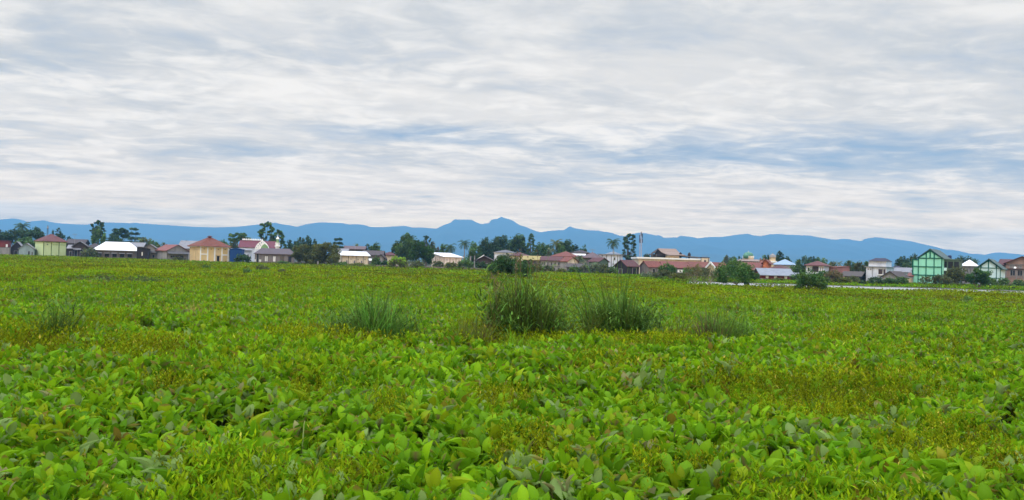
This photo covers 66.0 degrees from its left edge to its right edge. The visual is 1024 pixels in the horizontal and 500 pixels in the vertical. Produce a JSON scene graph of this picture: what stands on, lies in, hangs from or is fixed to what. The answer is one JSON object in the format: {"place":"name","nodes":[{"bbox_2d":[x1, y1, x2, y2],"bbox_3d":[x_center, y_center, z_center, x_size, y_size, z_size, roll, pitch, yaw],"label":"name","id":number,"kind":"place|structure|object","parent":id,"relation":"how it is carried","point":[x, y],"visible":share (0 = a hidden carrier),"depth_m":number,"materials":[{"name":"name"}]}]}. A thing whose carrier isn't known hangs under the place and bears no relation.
{"place":"outdoors","nodes":[
{"label":"outdoors","id":0,"kind":"place"},
{"bbox_2d":[265,262,487,269],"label":"bank","id":1,"kind":"structure","parent":0,"point":[395,266],"depth_m":225.35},
{"bbox_2d":[11,238,906,267],"bbox_3d":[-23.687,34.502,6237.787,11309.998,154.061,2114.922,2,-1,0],"label":"hills","id":2,"kind":"structure","parent":0,"point":[712,257],"depth_m":6267.02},
{"bbox_2d":[0,217,1023,264],"bbox_3d":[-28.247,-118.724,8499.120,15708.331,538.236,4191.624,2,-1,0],"label":"mountains","id":3,"kind":"structure","parent":0,"point":[455,231],"depth_m":8268.09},
{"bbox_2d":[0,0,1023,254],"label":"sky","id":4,"kind":"structure","parent":0,"point":[858,120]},
{"bbox_2d":[2,258,1023,434],"bbox_3d":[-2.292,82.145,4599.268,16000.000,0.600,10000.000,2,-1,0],"label":"ground","id":5,"kind":"structure","parent":0,"point":[677,286],"depth_m":120.64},
{"bbox_2d":[10,241,22,254],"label":"wooden shed","id":6,"kind":"structure","parent":5,"relation":"on","point":[15,247],"depth_m":302.91,"materials":[{"name":"black wood"}]},
{"bbox_2d":[3,229,31,244],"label":"tree","id":7,"kind":"object","parent":5,"relation":"on","point":[23,233],"visible":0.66,"depth_m":334.49,"materials":[{"name":"green plant"}]},
{"bbox_2d":[14,236,34,246],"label":"tree","id":8,"kind":"object","parent":5,"relation":"on","point":[28,239],"visible":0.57,"depth_m":318.48,"materials":[{"name":"green plant"}]},
{"bbox_2d":[18,243,36,254],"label":"gable shed","id":9,"kind":"structure","parent":5,"relation":"on","point":[27,249],"depth_m":298.01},
{"bbox_2d":[26,226,45,239],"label":"tree","id":10,"kind":"object","parent":5,"relation":"on","point":[35,234],"visible":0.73,"depth_m":338.39,"materials":[{"name":"green plant"}]},
{"bbox_2d":[34,234,67,255],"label":"green house","id":11,"kind":"structure","parent":5,"relation":"on","point":[51,244],"depth_m":303.05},
{"bbox_2d":[7,292,107,348],"bbox_3d":[-10.237,1.724,17.691,2.290,1.611,2.235,2,-1,-28],"label":"grass clump","id":12,"kind":"object","parent":5,"relation":"on","point":[59,322],"visible":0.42,"depth_m":17.58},
{"bbox_2d":[66,239,89,255],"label":"tin roof house","id":13,"kind":"structure","parent":5,"relation":"on","point":[75,241],"depth_m":323.53,"materials":[{"name":"grey wood"}]},
{"bbox_2d":[72,241,88,255],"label":"stilt shack","id":14,"kind":"structure","parent":5,"relation":"on","point":[79,246],"depth_m":300.91,"materials":[{"name":"grey wood"}]},
{"bbox_2d":[80,247,100,256],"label":"bush","id":15,"kind":"object","parent":5,"relation":"on","point":[88,253],"visible":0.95,"depth_m":269.27,"materials":[{"name":"green plant"}]},
{"bbox_2d":[89,220,105,244],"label":"tree","id":16,"kind":"object","parent":5,"relation":"on","point":[98,224],"visible":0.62,"depth_m":329.46,"materials":[{"name":"green plant"}]},
{"bbox_2d":[90,226,106,244],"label":"tree","id":17,"kind":"object","parent":5,"relation":"on","point":[95,236],"visible":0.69,"depth_m":324.59,"materials":[{"name":"green plant"}]},
{"bbox_2d":[57,273,168,282],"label":"thicket","id":18,"kind":"object","parent":5,"relation":"on","point":[109,279],"visible":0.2,"depth_m":54.48,"materials":[{"name":"green plant"}]},
{"bbox_2d":[101,235,124,242],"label":"tree","id":19,"kind":"object","parent":5,"relation":"on","point":[116,238],"visible":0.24,"depth_m":323.84,"materials":[{"name":"green plant"}]},
{"bbox_2d":[93,242,136,257],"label":"white roof house","id":20,"kind":"structure","parent":5,"relation":"on","point":[117,249],"depth_m":274.73,"materials":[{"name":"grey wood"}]},
{"bbox_2d":[109,228,129,241],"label":"tree","id":21,"kind":"object","parent":5,"relation":"on","point":[121,231],"visible":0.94,"depth_m":348.89,"materials":[{"name":"green plant"}]},
{"bbox_2d":[125,227,140,242],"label":"tree","id":22,"kind":"object","parent":5,"relation":"on","point":[132,233],"visible":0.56,"depth_m":344.36,"materials":[{"name":"green plant"}]},
{"bbox_2d":[137,247,149,258],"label":"timber shack","id":23,"kind":"structure","parent":5,"relation":"on","point":[143,253],"depth_m":261.42,"materials":[{"name":"black wood"}]},
{"bbox_2d":[144,244,157,258],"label":"grey gable house","id":24,"kind":"structure","parent":5,"relation":"on","point":[153,248],"depth_m":266.98,"materials":[{"name":"concrete"}]},
{"bbox_2d":[155,244,189,259],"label":"pink roof house","id":25,"kind":"structure","parent":5,"relation":"on","point":[167,251],"depth_m":264.76,"materials":[{"name":"concrete"}]},
{"bbox_2d":[178,240,196,259],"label":"pale roof house","id":26,"kind":"structure","parent":5,"relation":"on","point":[183,243],"depth_m":293.68,"materials":[{"name":"metal"}]},
{"bbox_2d":[187,236,230,261],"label":"ochre house","id":27,"kind":"structure","parent":5,"relation":"on","point":[209,248],"depth_m":253.42,"materials":[{"name":"paint"}]},
{"bbox_2d":[230,248,244,261],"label":"blue shed","id":28,"kind":"structure","parent":5,"relation":"on","point":[234,252],"depth_m":253.50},
{"bbox_2d":[228,232,250,243],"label":"tree","id":29,"kind":"object","parent":5,"relation":"on","point":[241,236],"visible":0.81,"depth_m":323.92,"materials":[{"name":"green plant"}]},
{"bbox_2d":[234,253,251,262],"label":"bush","id":30,"kind":"object","parent":5,"relation":"on","point":[243,257],"visible":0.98,"depth_m":241.43,"materials":[{"name":"green plant"}]},
{"bbox_2d":[238,238,275,261],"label":"mosque","id":31,"kind":"structure","parent":5,"relation":"on","point":[246,244],"depth_m":292.66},
{"bbox_2d":[255,240,268,251],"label":"painted front","id":32,"kind":"object","parent":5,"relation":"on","point":[261,244],"visible":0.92,"depth_m":284.02,"materials":[{"name":"white paint"}]},
{"bbox_2d":[257,221,277,240],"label":"tree","id":33,"kind":"object","parent":5,"relation":"on","point":[262,230],"visible":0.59,"depth_m":334.27,"materials":[{"name":"green plant"}]},
{"bbox_2d":[254,248,294,262],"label":"long grey house","id":34,"kind":"structure","parent":5,"relation":"on","point":[270,254],"depth_m":249.14,"materials":[{"name":"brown wood"}]},
{"bbox_2d":[271,229,285,248],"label":"tree","id":35,"kind":"object","parent":5,"relation":"on","point":[280,234],"visible":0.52,"depth_m":337.14,"materials":[{"name":"green plant"}]},
{"bbox_2d":[290,244,313,263],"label":"tree","id":36,"kind":"object","parent":5,"relation":"on","point":[301,253],"visible":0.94,"depth_m":238.93,"materials":[{"name":"green plant"}]},
{"bbox_2d":[307,242,341,263],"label":"tree","id":37,"kind":"object","parent":5,"relation":"on","point":[319,251],"visible":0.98,"depth_m":238.76,"materials":[{"name":"green plant"}]},
{"bbox_2d":[342,246,366,251],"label":"brown roof","id":38,"kind":"structure","parent":5,"relation":"on","point":[356,248],"depth_m":300.68,"materials":[{"name":"metal"}]},
{"bbox_2d":[338,251,371,264],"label":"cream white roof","id":39,"kind":"structure","parent":5,"relation":"on","point":[350,257],"depth_m":247.88,"materials":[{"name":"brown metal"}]},
{"bbox_2d":[362,250,385,263],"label":"dark roof house","id":40,"kind":"structure","parent":5,"relation":"on","point":[372,253],"depth_m":259.25,"materials":[{"name":"concrete"}]},
{"bbox_2d":[305,282,450,339],"bbox_3d":[-3.416,1.684,19.180,3.906,2.125,3.214,2,-1,0],"label":"grass clump","id":41,"kind":"object","parent":5,"relation":"on","point":[370,319],"visible":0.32,"depth_m":19.08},
{"bbox_2d":[387,255,407,269],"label":"bush","id":42,"kind":"object","parent":5,"relation":"on","point":[401,261],"visible":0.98,"depth_m":197.48,"materials":[{"name":"green plant"}]},
{"bbox_2d":[391,232,416,260],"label":"tree","id":43,"kind":"object","parent":5,"relation":"on","point":[401,249],"visible":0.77,"depth_m":265.79,"materials":[{"name":"green plant"}]},
{"bbox_2d":[408,240,434,265],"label":"tree","id":44,"kind":"object","parent":5,"relation":"on","point":[419,249],"visible":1,"depth_m":236.86,"materials":[{"name":"green plant"}]},
{"bbox_2d":[431,252,463,266],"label":"pink cream block","id":45,"kind":"structure","parent":5,"relation":"on","point":[444,258],"depth_m":240.54,"materials":[{"name":"beige brick"}]},
{"bbox_2d":[456,256,473,267],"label":"bush","id":46,"kind":"object","parent":5,"relation":"on","point":[467,263],"visible":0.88,"depth_m":225.58,"materials":[{"name":"green plant"}]},
{"bbox_2d":[448,306,499,345],"bbox_3d":[-0.923,1.974,19.181,1.672,1.466,2.019,2,-1,0],"label":"grass tuft","id":47,"kind":"object","parent":5,"relation":"on","point":[470,328],"visible":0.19,"depth_m":19.01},
{"bbox_2d":[466,241,482,267],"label":"tree","id":48,"kind":"object","parent":5,"relation":"on","point":[474,247],"visible":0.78,"depth_m":299.32,"materials":[{"name":"green plant"}]},
{"bbox_2d":[474,255,494,267],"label":"shack","id":49,"kind":"structure","parent":5,"relation":"on","point":[486,259],"depth_m":244.13,"materials":[{"name":"grey wood"}]},
{"bbox_2d":[478,237,494,257],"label":"tree","id":50,"kind":"object","parent":5,"relation":"on","point":[488,247],"visible":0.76,"depth_m":318.92,"materials":[{"name":"green plant"}]},
{"bbox_2d":[485,236,502,259],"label":"tree","id":51,"kind":"object","parent":5,"relation":"on","point":[495,245],"visible":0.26,"depth_m":324.64,"materials":[{"name":"green plant"}]},
{"bbox_2d":[493,235,510,250],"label":"tree","id":52,"kind":"object","parent":5,"relation":"on","point":[503,243],"visible":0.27,"depth_m":334.32,"materials":[{"name":"green plant"}]},
{"bbox_2d":[493,250,515,260],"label":"white villa","id":53,"kind":"object","parent":5,"relation":"on","point":[501,252],"visible":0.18,"depth_m":292.83,"materials":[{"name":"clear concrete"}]},
{"bbox_2d":[487,253,535,276],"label":"bush","id":54,"kind":"object","parent":5,"relation":"on","point":[508,262],"visible":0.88,"depth_m":115.36,"materials":[{"name":"green plant"}]},
{"bbox_2d":[0,272,1023,499],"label":"water plants","id":55,"kind":"object","parent":5,"relation":"on","point":[456,417],"visible":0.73,"depth_m":10.38,"materials":[{"name":"green plant"}]},
{"bbox_2d":[0,268,1023,499],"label":"feathery weeds","id":56,"kind":"object","parent":5,"relation":"on","point":[29,332],"visible":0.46,"depth_m":12.30,"materials":[{"name":"plant"}]},
{"bbox_2d":[0,254,1023,315],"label":"field growth","id":57,"kind":"object","parent":5,"relation":"on","point":[136,266],"visible":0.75,"depth_m":85.96,"materials":[{"name":"plant"}]},
{"bbox_2d":[492,328,541,347],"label":"grass tuft","id":58,"kind":"object","parent":5,"relation":"on","point":[514,342],"visible":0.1,"depth_m":17.79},
{"bbox_2d":[508,233,528,254],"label":"tree","id":59,"kind":"object","parent":5,"relation":"on","point":[517,243],"visible":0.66,"depth_m":338.69,"materials":[{"name":"green plant"}]},
{"bbox_2d":[525,233,535,254],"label":"tree","id":60,"kind":"object","parent":5,"relation":"on","point":[531,235],"visible":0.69,"depth_m":329.40,"materials":[{"name":"green plant"}]},
{"bbox_2d":[522,256,540,265],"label":"yellow roof house","id":61,"kind":"structure","parent":5,"relation":"on","point":[534,260],"depth_m":241.15,"materials":[{"name":"paint"}]},
{"bbox_2d":[464,249,608,343],"bbox_3d":[0.547,1.356,20.399,3.740,2.959,3.567,2,-1,0],"label":"grass clump","id":62,"kind":"object","parent":5,"relation":"on","point":[530,313],"visible":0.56,"depth_m":20.33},
{"bbox_2d":[69,256,1023,289],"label":"bank weeds","id":63,"kind":"object","parent":5,"relation":"on","point":[955,285],"visible":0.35,"depth_m":160.45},
{"bbox_2d":[540,256,562,270],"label":"maroon long house","id":64,"kind":"structure","parent":5,"relation":"on","point":[550,260],"depth_m":232.53,"materials":[{"name":"concrete"}]},
{"bbox_2d":[552,251,577,259],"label":"orange hip house","id":65,"kind":"structure","parent":5,"relation":"on","point":[565,254],"depth_m":263.71,"materials":[{"name":"clear tile"}]},
{"bbox_2d":[557,239,578,252],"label":"tree","id":66,"kind":"object","parent":5,"relation":"on","point":[569,246],"visible":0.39,"depth_m":328.61,"materials":[{"name":"green plant"}]},
{"bbox_2d":[559,257,578,269],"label":"orange gable house","id":67,"kind":"structure","parent":5,"relation":"on","point":[564,261],"depth_m":231.34,"materials":[{"name":"concrete"}]},
{"bbox_2d":[547,299,616,335],"bbox_3d":[2.049,1.995,20.744,2.460,1.642,1.730,1,-1,23],"label":"grass tuft","id":68,"kind":"object","parent":5,"relation":"on","point":[589,329],"visible":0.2,"depth_m":20.61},
{"bbox_2d":[582,252,602,272],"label":"mauve hip house","id":69,"kind":"structure","parent":5,"relation":"on","point":[588,257],"depth_m":263.23,"materials":[{"name":"concrete"}]},
{"bbox_2d":[590,262,602,272],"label":"bush","id":70,"kind":"object","parent":5,"relation":"on","point":[597,266],"visible":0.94,"depth_m":211.64,"materials":[{"name":"green plant"}]},
{"bbox_2d":[587,258,608,271],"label":"dark gable house","id":71,"kind":"structure","parent":5,"relation":"on","point":[604,261],"depth_m":237.88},
{"bbox_2d":[598,254,622,268],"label":"white flat building","id":72,"kind":"structure","parent":5,"relation":"on","point":[611,257],"depth_m":272.59,"materials":[{"name":"paint"}]},
{"bbox_2d":[606,239,619,253],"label":"palm tree","id":73,"kind":"object","parent":5,"relation":"on","point":[613,244],"visible":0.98,"depth_m":289.52,"materials":[{"name":"green plant"}]},
{"bbox_2d":[553,242,680,338],"bbox_3d":[2.855,1.397,21.931,3.588,3.201,3.030,2,-1,0],"label":"grass clump","id":74,"kind":"object","parent":5,"relation":"on","point":[627,318],"visible":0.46,"depth_m":21.66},
{"bbox_2d":[615,260,639,273],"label":"dark barn","id":75,"kind":"structure","parent":5,"relation":"on","point":[633,264],"depth_m":215.61,"materials":[{"name":"wood"}]},
{"bbox_2d":[622,233,636,259],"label":"tree","id":76,"kind":"object","parent":5,"relation":"on","point":[628,256],"visible":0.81,"depth_m":299.43,"materials":[{"name":"green plant"}]},
{"bbox_2d":[639,261,660,273],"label":"grey gable barn","id":77,"kind":"structure","parent":5,"relation":"on","point":[648,266],"depth_m":215.34,"materials":[{"name":"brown wood"}]},
{"bbox_2d":[652,269,674,278],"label":"bush","id":78,"kind":"object","parent":5,"relation":"on","point":[666,273],"visible":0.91,"depth_m":159.58,"materials":[{"name":"green plant"}]},
{"bbox_2d":[631,248,700,273],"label":"open hall","id":79,"kind":"structure","parent":5,"relation":"on","point":[661,254],"depth_m":261.86,"materials":[{"name":"white wood"}]},
{"bbox_2d":[656,261,676,276],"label":"bush","id":80,"kind":"object","parent":5,"relation":"on","point":[670,268],"visible":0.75,"depth_m":185.48,"materials":[{"name":"green plant"}]},
{"bbox_2d":[660,261,691,272],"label":"orange long house","id":81,"kind":"structure","parent":5,"relation":"on","point":[680,265],"depth_m":223.98,"materials":[{"name":"concrete"}]},
{"bbox_2d":[664,301,704,337],"bbox_3d":[4.545,2.099,22.208,1.915,1.625,1.415,1,-1,43],"label":"grass tuft","id":82,"kind":"object","parent":5,"relation":"on","point":[676,324],"visible":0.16,"depth_m":22.09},
{"bbox_2d":[683,263,703,282],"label":"bush","id":83,"kind":"object","parent":5,"relation":"on","point":[698,270],"visible":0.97,"depth_m":129.85,"materials":[{"name":"green plant"}]},
{"bbox_2d":[687,261,707,272],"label":"rusty long house","id":84,"kind":"structure","parent":5,"relation":"on","point":[701,264],"depth_m":233.43,"materials":[{"name":"concrete"}]},
{"bbox_2d":[700,265,716,282],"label":"bush","id":85,"kind":"object","parent":5,"relation":"on","point":[710,275],"visible":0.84,"depth_m":127.91,"materials":[{"name":"green plant"}]},
{"bbox_2d":[705,262,725,274],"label":"white trim house","id":86,"kind":"structure","parent":5,"relation":"on","point":[710,264],"depth_m":220.16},
{"bbox_2d":[683,297,765,338],"bbox_3d":[5.553,2.067,20.764,2.648,1.958,2.300,2,-1,0],"label":"grass clump","id":87,"kind":"object","parent":5,"relation":"on","point":[718,328],"visible":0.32,"depth_m":20.70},
{"bbox_2d":[713,257,757,285],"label":"bush","id":88,"kind":"object","parent":5,"relation":"on","point":[743,272],"visible":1,"depth_m":111.35,"materials":[{"name":"green plant"}]},
{"bbox_2d":[738,251,759,262],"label":"domed mosque","id":89,"kind":"structure","parent":5,"relation":"on","point":[748,256],"depth_m":289.99,"materials":[{"name":"green brick"}]},
{"bbox_2d":[753,268,793,279],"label":"tin long house","id":90,"kind":"structure","parent":5,"relation":"on","point":[770,273],"depth_m":186.28,"materials":[{"name":"metal"}]},
{"bbox_2d":[773,259,795,267],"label":"blue roof house","id":91,"kind":"structure","parent":5,"relation":"on","point":[786,263],"depth_m":233.80,"materials":[{"name":"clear metal"}]},
{"bbox_2d":[789,259,805,272],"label":"tree","id":92,"kind":"object","parent":5,"relation":"on","point":[797,268],"visible":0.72,"depth_m":225.27,"materials":[{"name":"green plant"}]},
{"bbox_2d":[792,268,830,289],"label":"bush","id":93,"kind":"object","parent":5,"relation":"on","point":[810,279],"visible":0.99,"depth_m":92.52,"materials":[{"name":"green plant"}]},
{"bbox_2d":[804,261,830,273],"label":"white red roof house","id":94,"kind":"structure","parent":5,"relation":"on","point":[817,266],"depth_m":223.54,"materials":[{"name":"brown wood"}]},
{"bbox_2d":[823,269,842,281],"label":"bush","id":95,"kind":"object","parent":5,"relation":"on","point":[836,276],"visible":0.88,"depth_m":169.67,"materials":[{"name":"green plant"}]},
{"bbox_2d":[829,266,850,277],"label":"brick pink house","id":96,"kind":"structure","parent":5,"relation":"on","point":[841,268],"depth_m":230.09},
{"bbox_2d":[842,271,865,280],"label":"thatched shack","id":97,"kind":"structure","parent":5,"relation":"on","point":[860,274],"depth_m":208.14,"materials":[{"name":"black wood"}]},
{"bbox_2d":[853,260,864,271],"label":"tree","id":98,"kind":"object","parent":5,"relation":"on","point":[857,265],"visible":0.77,"depth_m":245.60,"materials":[{"name":"green plant"}]},
{"bbox_2d":[867,276,882,283],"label":"bush","id":99,"kind":"object","parent":5,"relation":"on","point":[878,280],"visible":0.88,"depth_m":165.69,"materials":[{"name":"green plant"}]},
{"bbox_2d":[864,258,895,280],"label":"white stained house","id":100,"kind":"structure","parent":5,"relation":"on","point":[878,267],"depth_m":208.17,"materials":[{"name":"paint"}]},
{"bbox_2d":[882,276,900,283],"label":"bush","id":101,"kind":"object","parent":5,"relation":"on","point":[890,281],"visible":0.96,"depth_m":163.54,"materials":[{"name":"green plant"}]},
{"bbox_2d":[880,271,908,278],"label":"grey front gable","id":102,"kind":"structure","parent":5,"relation":"on","point":[894,274],"depth_m":193.77,"materials":[{"name":"concrete"}]},
{"bbox_2d":[895,256,908,266],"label":"tree","id":103,"kind":"object","parent":5,"relation":"on","point":[899,261],"visible":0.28,"depth_m":279.51,"materials":[{"name":"green plant"}]},
{"bbox_2d":[894,267,911,274],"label":"pale hall","id":104,"kind":"structure","parent":5,"relation":"on","point":[906,271],"depth_m":216.51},
{"bbox_2d":[912,249,950,283],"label":"mint building","id":105,"kind":"structure","parent":5,"relation":"on","point":[930,262],"depth_m":198.03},
{"bbox_2d":[930,274,953,284],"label":"bush","id":106,"kind":"object","parent":5,"relation":"on","point":[938,278],"visible":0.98,"depth_m":173.52,"materials":[{"name":"green plant"}]},
{"bbox_2d":[944,259,962,283],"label":"green wing","id":107,"kind":"structure","parent":5,"relation":"on","point":[950,264],"depth_m":197.52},
{"bbox_2d":[945,266,968,285],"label":"bush","id":108,"kind":"object","parent":5,"relation":"on","point":[957,274],"visible":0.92,"depth_m":177.49,"materials":[{"name":"green plant"}]},
{"bbox_2d":[962,260,978,283],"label":"white pyramid hall","id":109,"kind":"structure","parent":5,"relation":"on","point":[969,265],"depth_m":229.12,"materials":[{"name":"concrete"}]},
{"bbox_2d":[965,268,993,287],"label":"tree","id":110,"kind":"object","parent":5,"relation":"on","point":[981,277],"visible":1,"depth_m":155.63,"materials":[{"name":"green plant"}]},
{"bbox_2d":[976,259,1007,284],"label":"pale mint building","id":111,"kind":"structure","parent":5,"relation":"on","point":[996,268],"depth_m":205.46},
{"bbox_2d":[996,278,1010,285],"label":"bush","id":112,"kind":"object","parent":5,"relation":"on","point":[1003,281],"visible":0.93,"depth_m":185.56,"materials":[{"name":"green plant"}]},
{"bbox_2d":[1003,256,1023,283],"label":"brick house","id":113,"kind":"structure","parent":5,"relation":"on","point":[1017,273],"depth_m":215.39,"materials":[{"name":"brown brick"}]},
{"bbox_2d":[687,282,1022,292],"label":"water","id":114,"kind":"structure","parent":0,"point":[894,288],"depth_m":138.87,"materials":[{"name":"grey liquid"}]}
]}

